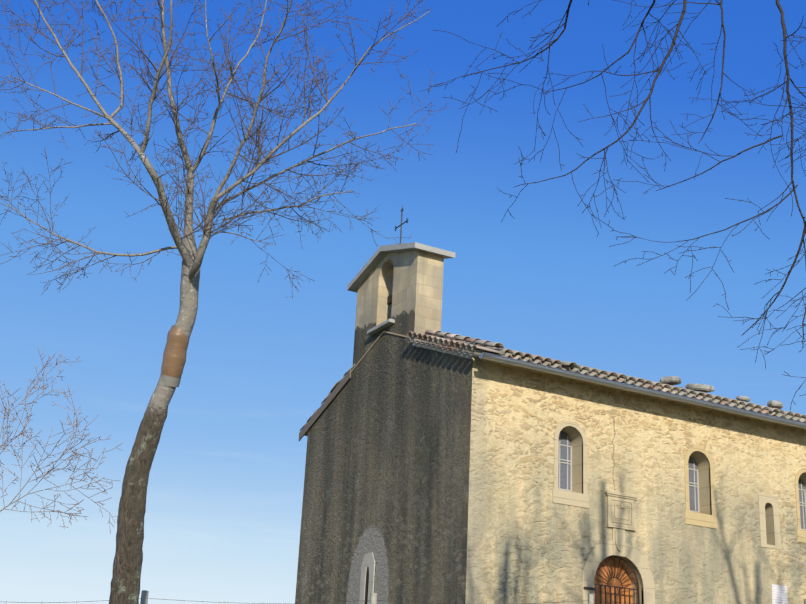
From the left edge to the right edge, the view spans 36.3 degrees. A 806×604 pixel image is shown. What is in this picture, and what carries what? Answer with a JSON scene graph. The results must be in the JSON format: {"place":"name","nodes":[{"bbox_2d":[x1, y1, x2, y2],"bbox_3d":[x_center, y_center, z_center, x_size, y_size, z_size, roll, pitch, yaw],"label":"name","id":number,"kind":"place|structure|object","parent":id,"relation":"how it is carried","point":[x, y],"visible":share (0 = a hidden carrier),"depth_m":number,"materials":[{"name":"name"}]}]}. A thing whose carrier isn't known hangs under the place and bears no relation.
{"place":"outdoors","nodes":[
{"label":"outdoors","id":0,"kind":"place"},
{"bbox_2d":[295,362,451,603],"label":"front wall","id":1,"kind":"structure","parent":0,"point":[375,477],"depth_m":22.70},
{"bbox_2d":[314,341,461,423],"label":"gable wall","id":2,"kind":"structure","parent":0,"point":[403,364],"depth_m":23.46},
{"bbox_2d":[352,250,443,371],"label":"bell tower","id":3,"kind":"structure","parent":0,"point":[411,282],"depth_m":23.67,"materials":[{"name":"beige stone"}]},
{"bbox_2d":[0,0,805,603],"label":"sky","id":4,"kind":"structure","parent":0,"point":[224,498],"materials":[{"name":"blue"}]},
{"bbox_2d":[584,556,639,603],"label":"door grille","id":5,"kind":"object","parent":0,"point":[607,585],"depth_m":21.01,"materials":[{"name":"black metal"}]},
{"bbox_2d":[443,356,805,603],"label":"chapel wall","id":6,"kind":"structure","parent":0,"point":[514,534],"depth_m":21.43,"materials":[{"name":"beige stone"}]},
{"bbox_3d":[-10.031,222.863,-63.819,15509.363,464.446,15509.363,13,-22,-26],"label":"terrain","id":7,"kind":"structure","parent":0,"visible":0},
{"bbox_2d":[0,345,122,533],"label":"bare tree","id":8,"kind":"object","parent":7,"relation":"on","point":[23,435],"visible":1,"depth_m":29.68,"materials":[{"name":"grey plant"}]},
{"bbox_2d":[0,0,448,603],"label":"bare ash tree","id":9,"kind":"object","parent":7,"relation":"on","point":[126,572],"visible":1,"depth_m":14.63,"materials":[{"name":"grey plant"}]},
{"bbox_2d":[161,325,189,386],"bbox_3d":[-2.768,0.660,14.885,0.283,0.750,0.474,13,-22,-26],"label":"trunk wrap","id":10,"kind":"object","parent":9,"relation":"on","point":[174,355],"visible":0.96,"depth_m":14.77,"materials":[{"name":"orange"}]},
{"bbox_2d":[17,590,805,603],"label":"wire fence","id":11,"kind":"object","parent":7,"relation":"on","point":[144,598],"visible":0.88,"depth_m":17.79,"materials":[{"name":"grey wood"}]},
{"bbox_2d":[422,0,805,409],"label":"overhanging tree","id":12,"kind":"object","parent":7,"relation":"on","point":[670,50],"visible":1,"depth_m":7.10,"materials":[{"name":"brown plant"}]},
{"bbox_3d":[5.237,6.938,25.503,12.630,10.221,5.920,13,-22,-26],"label":"chapel","id":13,"kind":"object","parent":7,"relation":"on","visible":0},
{"bbox_2d":[299,369,350,440],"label":"roof verge","id":14,"kind":"structure","parent":13,"relation":"attached to","point":[325,404],"depth_m":25.58,"materials":[{"name":"grey stone"}]},
{"bbox_2d":[359,553,374,603],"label":"lancet stone frame","id":15,"kind":"object","parent":13,"relation":"attached to","point":[368,560],"visible":0.98,"depth_m":22.44,"materials":[{"name":"beige stone"}]},
{"bbox_2d":[387,295,391,318],"bbox_3d":[-0.111,0.159,24.273,0.427,0.700,0.738,4,-20,-3],"label":"bronze bell with headstock","id":16,"kind":"object","parent":13,"relation":"on","point":[389,300],"visible":0.02,"depth_m":24.50,"materials":[{"name":"brown metal"}]},
{"bbox_2d":[347,242,454,334],"bbox_3d":[-0.096,-0.220,24.407,0.890,1.726,2.860,13,-22,-26],"label":"stone coping","id":17,"kind":"object","parent":13,"relation":"on","point":[370,265],"visible":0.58,"depth_m":24.13,"materials":[{"name":"grey stone"}]},
{"bbox_2d":[395,206,407,243],"bbox_3d":[-0.036,-1.483,24.859,0.027,1.020,0.548,13,-22,-26],"label":"iron cross","id":18,"kind":"object","parent":17,"relation":"on","point":[402,209],"visible":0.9,"depth_m":24.87,"materials":[{"name":"black metal"}]},
{"bbox_2d":[300,330,805,430],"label":"canal roof tiles","id":19,"kind":"object","parent":13,"relation":"attached to","point":[465,345],"visible":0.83,"depth_m":21.78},
{"bbox_2d":[413,342,473,358],"bbox_3d":[0.687,0.810,21.720,0.023,0.948,2.120,13,-22,-26],"label":"verge cement fillet","id":20,"kind":"object","parent":19,"relation":"attached to","point":[442,350],"visible":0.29,"depth_m":21.65,"materials":[{"name":"beige concrete"}]},
{"bbox_2d":[479,353,805,428],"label":"zinc gutter","id":21,"kind":"object","parent":19,"relation":"attached to","point":[588,378],"visible":1,"depth_m":21.66,"materials":[{"name":"grey metal"}]},
{"bbox_2d":[660,376,782,408],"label":"roof stones","id":22,"kind":"object","parent":19,"relation":"on","point":[672,380],"visible":0.94,"depth_m":23.61,"materials":[{"name":"grey stone"}]},
{"bbox_2d":[304,331,805,435],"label":"roof eave","id":23,"kind":"object","parent":13,"relation":"on","point":[361,359],"visible":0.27,"depth_m":22.33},
{"bbox_2d":[552,421,588,507],"bbox_3d":[2.800,2.809,21.235,0.755,1.465,0.356,13,-22,-26],"label":"tall window","id":24,"kind":"structure","parent":13,"relation":"attached to","point":[563,493],"depth_m":21.24,"materials":[{"name":"grey stone"}]},
{"bbox_2d":[582,528,654,603],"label":"door surround","id":25,"kind":"object","parent":13,"relation":"attached to","point":[617,545],"visible":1,"depth_m":21.12,"materials":[{"name":"beige stone"}]},
{"bbox_2d":[604,490,637,530],"bbox_3d":[3.788,3.624,21.305,0.680,0.615,0.079,13,-22,-26],"label":"wall plaque","id":26,"kind":"object","parent":13,"relation":"attached to","point":[620,510],"visible":1,"depth_m":21.29,"materials":[{"name":"beige stone"}]},
{"bbox_2d":[684,446,717,528],"bbox_3d":[5.325,3.397,22.512,0.755,1.465,0.356,13,-22,-26],"label":"tall window","id":27,"kind":"structure","parent":13,"relation":"attached to","point":[694,516],"depth_m":22.46,"materials":[{"name":"stone"}]},
{"bbox_2d":[758,493,780,549],"bbox_3d":[6.788,4.136,23.081,0.500,1.000,0.282,13,-22,-26],"label":"slit window","id":28,"kind":"structure","parent":13,"relation":"attached to","point":[764,499],"depth_m":22.97,"materials":[{"name":"grey stone"}]},
{"bbox_2d":[771,584,787,603],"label":"marble plaque","id":29,"kind":"object","parent":13,"relation":"attached to","point":[778,594],"visible":0.96,"depth_m":22.55,"materials":[{"name":"white stone"}]},
{"bbox_2d":[795,468,805,542],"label":"tall window","id":30,"kind":"structure","parent":13,"relation":"attached to","point":[800,494],"depth_m":23.68,"materials":[{"name":"stone"}]}
]}

